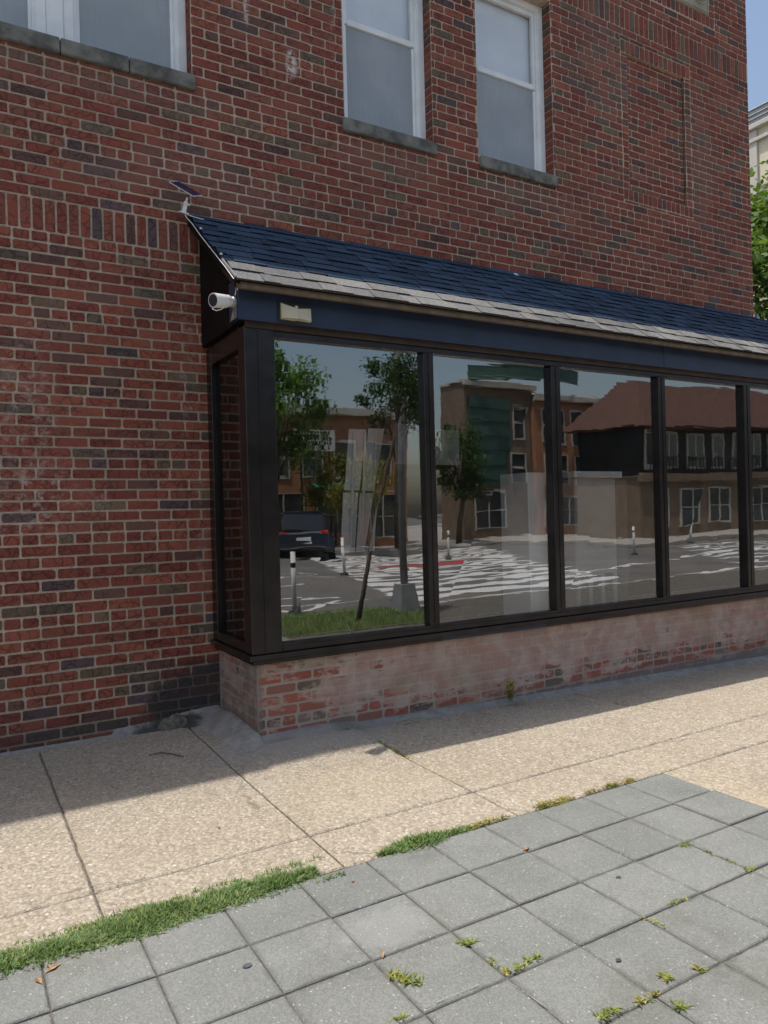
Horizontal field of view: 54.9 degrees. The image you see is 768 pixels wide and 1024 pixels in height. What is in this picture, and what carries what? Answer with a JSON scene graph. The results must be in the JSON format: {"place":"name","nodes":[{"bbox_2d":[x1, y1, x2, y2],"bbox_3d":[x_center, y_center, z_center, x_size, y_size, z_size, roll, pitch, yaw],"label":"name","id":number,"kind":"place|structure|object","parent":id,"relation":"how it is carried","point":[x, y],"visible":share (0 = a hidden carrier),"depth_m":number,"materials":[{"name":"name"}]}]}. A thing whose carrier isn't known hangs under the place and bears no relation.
{"place":"outdoors","nodes":[
{"label":"outdoors","id":0,"kind":"place"},
{"bbox_2d":[0,730,767,1023],"bbox_3d":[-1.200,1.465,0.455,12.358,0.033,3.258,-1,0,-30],"label":"paving","id":1,"kind":"structure","parent":0,"point":[298,939],"depth_m":2.45,"materials":[{"name":"grey concrete"}]},
{"bbox_2d":[35,977,41,983],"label":"dry leaf","id":2,"kind":"object","parent":1,"relation":"on","point":[37,979],"visible":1,"depth_m":2.28,"materials":[{"name":"brown plant"}]},
{"bbox_2d":[45,963,59,972],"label":"dry leaf","id":3,"kind":"object","parent":1,"relation":"on","point":[51,967],"visible":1,"depth_m":2.34,"materials":[{"name":"brown plant"}]},
{"bbox_2d":[388,1011,409,1022],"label":"weed","id":4,"kind":"object","parent":1,"relation":"on","point":[398,1018],"visible":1,"depth_m":2.07,"materials":[{"name":"green plant"}]},
{"bbox_2d":[386,964,422,985],"bbox_3d":[0.062,1.408,2.240,0.121,0.020,0.099,-1,0,18],"label":"weed","id":5,"kind":"object","parent":1,"relation":"on","point":[402,977],"visible":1,"depth_m":2.24,"materials":[{"name":"green plant"}]},
{"bbox_2d":[217,827,620,967],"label":"gum stains","id":6,"kind":"object","parent":1,"relation":"on","point":[245,965],"visible":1,"depth_m":2.33,"materials":[{"name":"grey"}]},
{"bbox_2d":[454,933,479,945],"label":"weed","id":7,"kind":"object","parent":1,"relation":"on","point":[468,942],"visible":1,"depth_m":2.42,"materials":[{"name":"green plant"}]},
{"bbox_2d":[425,984,546,1006],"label":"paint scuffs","id":8,"kind":"object","parent":1,"relation":"on","point":[477,984],"visible":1,"depth_m":2.15,"materials":[{"name":"grey paint"}]},
{"bbox_2d":[487,957,503,967],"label":"weed","id":9,"kind":"object","parent":1,"relation":"on","point":[492,962],"visible":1,"depth_m":2.31,"materials":[{"name":"green plant"}]},
{"bbox_2d":[500,952,542,974],"bbox_3d":[0.430,1.402,2.300,0.165,0.013,0.061,-1,0,-39],"label":"weed","id":10,"kind":"object","parent":1,"relation":"on","point":[519,965],"visible":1,"depth_m":2.30,"materials":[{"name":"green plant"}]},
{"bbox_2d":[591,1005,623,1021],"bbox_3d":[0.629,1.396,2.068,0.101,0.016,0.069,-1,0,-30],"label":"weed","id":11,"kind":"object","parent":1,"relation":"on","point":[606,1015],"visible":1,"depth_m":2.06,"materials":[{"name":"green plant"}]},
{"bbox_2d":[632,990,661,1005],"bbox_3d":[0.759,1.395,2.129,0.112,0.012,0.055,-1,0,-30],"label":"weed","id":12,"kind":"object","parent":1,"relation":"on","point":[644,998],"visible":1,"depth_m":2.12,"materials":[{"name":"green plant"}]},
{"bbox_2d":[640,916,666,927],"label":"weed","id":13,"kind":"object","parent":1,"relation":"on","point":[657,922],"visible":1,"depth_m":2.52,"materials":[{"name":"green plant"}]},
{"bbox_2d":[656,968,673,981],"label":"weed","id":14,"kind":"object","parent":1,"relation":"on","point":[667,976],"visible":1,"depth_m":2.22,"materials":[{"name":"green plant"}]},
{"bbox_2d":[667,897,689,905],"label":"weed","id":15,"kind":"object","parent":1,"relation":"on","point":[675,902],"visible":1,"depth_m":2.64,"materials":[{"name":"green plant"}]},
{"bbox_2d":[668,997,695,1010],"bbox_3d":[0.843,1.390,2.084,0.079,0.017,0.059,-1,0,8],"label":"weed","id":16,"kind":"object","parent":1,"relation":"on","point":[680,1005],"visible":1,"depth_m":2.09,"materials":[{"name":"green plant"}]},
{"bbox_2d":[679,839,693,846],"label":"weed","id":17,"kind":"object","parent":1,"relation":"on","point":[684,844],"visible":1,"depth_m":3.08,"materials":[{"name":"green plant"}]},
{"bbox_2d":[690,962,706,973],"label":"weed","id":18,"kind":"object","parent":1,"relation":"on","point":[698,968],"visible":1,"depth_m":2.25,"materials":[{"name":"green plant"}]},
{"bbox_2d":[702,850,736,863],"bbox_3d":[1.347,1.381,2.964,0.039,0.008,0.142,-1,0,-30],"label":"weed","id":19,"kind":"object","parent":1,"relation":"on","point":[734,862],"visible":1,"depth_m":2.95,"materials":[{"name":"green plant"}]},
{"bbox_2d":[743,864,756,872],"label":"weed","id":20,"kind":"object","parent":1,"relation":"on","point":[749,870],"visible":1,"depth_m":2.86,"materials":[{"name":"green plant"}]},
{"bbox_2d":[0,660,767,963],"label":"sidewalk","id":21,"kind":"structure","parent":0,"point":[143,824],"depth_m":3.87,"materials":[{"name":"beige concrete"}]},
{"bbox_2d":[148,752,183,756],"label":"twig","id":22,"kind":"object","parent":21,"relation":"on","point":[165,753],"visible":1,"depth_m":4.40,"materials":[{"name":"brown wood"}]},
{"bbox_2d":[158,713,188,730],"bbox_3d":[-1.396,1.404,4.964,0.253,0.104,0.119,-1,0,-30],"label":"clump of dirt","id":23,"kind":"object","parent":21,"relation":"on","point":[174,721],"visible":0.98,"depth_m":4.93,"materials":[{"name":"soil"}]},
{"bbox_2d":[0,777,635,978],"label":"grass","id":24,"kind":"structure","parent":21,"relation":"on","point":[275,881],"depth_m":2.66,"materials":[{"name":"green plant"}]},
{"bbox_2d":[0,655,767,756],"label":"cement fillet","id":25,"kind":"object","parent":21,"relation":"on","point":[230,728],"visible":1,"depth_m":4.93,"materials":[{"name":"grey concrete"}]},
{"bbox_2d":[378,740,412,758],"bbox_3d":[0.054,1.409,4.404,0.061,0.011,0.427,-1,0,-30],"label":"weed","id":26,"kind":"object","parent":21,"relation":"on","point":[394,749],"visible":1,"depth_m":4.38,"materials":[{"name":"green plant"}]},
{"bbox_2d":[504,675,517,702],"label":"weed plant","id":27,"kind":"object","parent":21,"relation":"on","point":[509,692],"visible":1,"depth_m":5.42,"materials":[{"name":"green plant"}]},
{"bbox_2d":[745,0,767,110],"label":"sky","id":28,"kind":"structure","parent":0,"point":[756,10],"materials":[{"name":"blue"}]},
{"label":"ground","id":29,"kind":"structure","parent":0,"visible":0},
{"bbox_2d":[0,0,767,752],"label":"brick building","id":30,"kind":"structure","parent":29,"relation":"on","point":[398,194],"depth_m":5.60,"materials":[{"name":"brick"}]},
{"bbox_2d":[0,0,195,90],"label":"window","id":31,"kind":"structure","parent":30,"relation":"in","point":[145,39],"depth_m":4.98,"materials":[{"name":"grey glass"}]},
{"bbox_2d":[169,181,202,214],"bbox_3d":[-1.348,-2.132,5.020,0.247,0.230,0.090,-1,0,-30],"label":"solar panel","id":32,"kind":"object","parent":30,"relation":"attached to","point":[186,189],"visible":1,"depth_m":5.01,"materials":[{"name":"black plastic"}]},
{"bbox_2d":[184,213,237,295],"bbox_3d":[-1.076,-1.661,4.685,0.136,0.746,0.847,-1,0,-30],"label":"cable","id":33,"kind":"object","parent":30,"relation":"attached to","point":[208,245],"visible":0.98,"depth_m":4.72,"materials":[{"name":"white plastic"}]},
{"bbox_2d":[208,293,236,310],"bbox_3d":[-0.946,-1.241,4.392,0.085,0.118,0.192,-1,0,37],"label":"security camera","id":34,"kind":"object","parent":30,"relation":"attached to","point":[218,300],"visible":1,"depth_m":4.34,"materials":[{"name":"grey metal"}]},
{"bbox_2d":[277,300,311,326],"bbox_3d":[-0.541,-1.234,4.576,0.227,0.138,0.056,-1,0,-30],"label":"floodlight","id":35,"kind":"object","parent":30,"relation":"attached to","point":[294,313],"visible":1,"depth_m":4.56,"materials":[{"name":"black plastic"}]},
{"bbox_2d":[341,428,383,552],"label":"hanging sheets","id":36,"kind":"object","parent":30,"relation":"hanging from","point":[359,451],"visible":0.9,"depth_m":5.30,"materials":[{"name":"white paper"}]},
{"bbox_2d":[351,414,391,633],"bbox_3d":[-0.088,0.112,5.196,0.056,1.629,0.544,-1,0,40],"label":"leaning pole","id":37,"kind":"object","parent":30,"relation":"on","point":[388,421],"visible":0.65,"depth_m":5.18,"materials":[{"name":"black metal"}]},
{"bbox_2d":[342,0,436,155],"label":"window","id":38,"kind":"structure","parent":30,"relation":"in","point":[383,42],"depth_m":6.11,"materials":[{"name":"grey glass"}]},
{"bbox_2d":[395,423,459,464],"bbox_3d":[0.334,-0.510,5.610,0.590,0.300,0.030,-1,0,-30],"label":"display board","id":39,"kind":"object","parent":30,"relation":"in","point":[446,445],"visible":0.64,"depth_m":5.54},
{"bbox_2d":[206,325,767,665],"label":"shop window frame","id":40,"kind":"structure","parent":30,"relation":"in","point":[243,467],"depth_m":5.09,"materials":[{"name":"brown metal"}]},
{"bbox_2d":[475,0,557,187],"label":"window","id":41,"kind":"structure","parent":30,"relation":"in","point":[509,42],"depth_m":6.81,"materials":[{"name":"grey glass"}]},
{"bbox_2d":[500,472,551,614],"bbox_3d":[1.220,0.287,6.013,0.370,1.199,0.368,-1,0,-30],"label":"tall locker","id":42,"kind":"object","parent":30,"relation":"on","point":[524,542],"visible":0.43,"depth_m":5.86,"materials":[{"name":"white plastic"}]},
{"bbox_2d":[563,478,617,607],"bbox_3d":[1.710,0.294,6.334,0.480,1.159,0.330,-1,0,-30],"label":"cabinet","id":43,"kind":"object","parent":30,"relation":"on","point":[589,516],"visible":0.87,"depth_m":6.17,"materials":[{"name":"white plastic"}]},
{"bbox_2d":[562,471,621,478],"bbox_3d":[1.701,-0.312,6.323,0.560,0.050,0.365,-1,0,-30],"label":"shelf board","id":44,"kind":"object","parent":43,"relation":"on","point":[594,474],"visible":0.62,"depth_m":6.14,"materials":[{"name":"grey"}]},
{"bbox_2d":[614,478,628,601],"bbox_3d":[2.064,0.285,6.442,0.160,1.159,0.020,-1,0,-30],"label":"plywood sheet","id":45,"kind":"object","parent":30,"relation":"on","point":[622,539],"visible":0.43,"depth_m":6.44,"materials":[{"name":"grey wood"}]},
{"bbox_2d":[748,101,767,319],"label":"apartment block","id":46,"kind":"structure","parent":29,"relation":"on","point":[758,132],"depth_m":41.86,"materials":[{"name":"beige brick"}]},
{"bbox_2d":[750,160,767,319],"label":"tree","id":47,"kind":"object","parent":29,"relation":"on","point":[759,224],"visible":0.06,"depth_m":16.85,"materials":[{"name":"green plant"}]}
]}

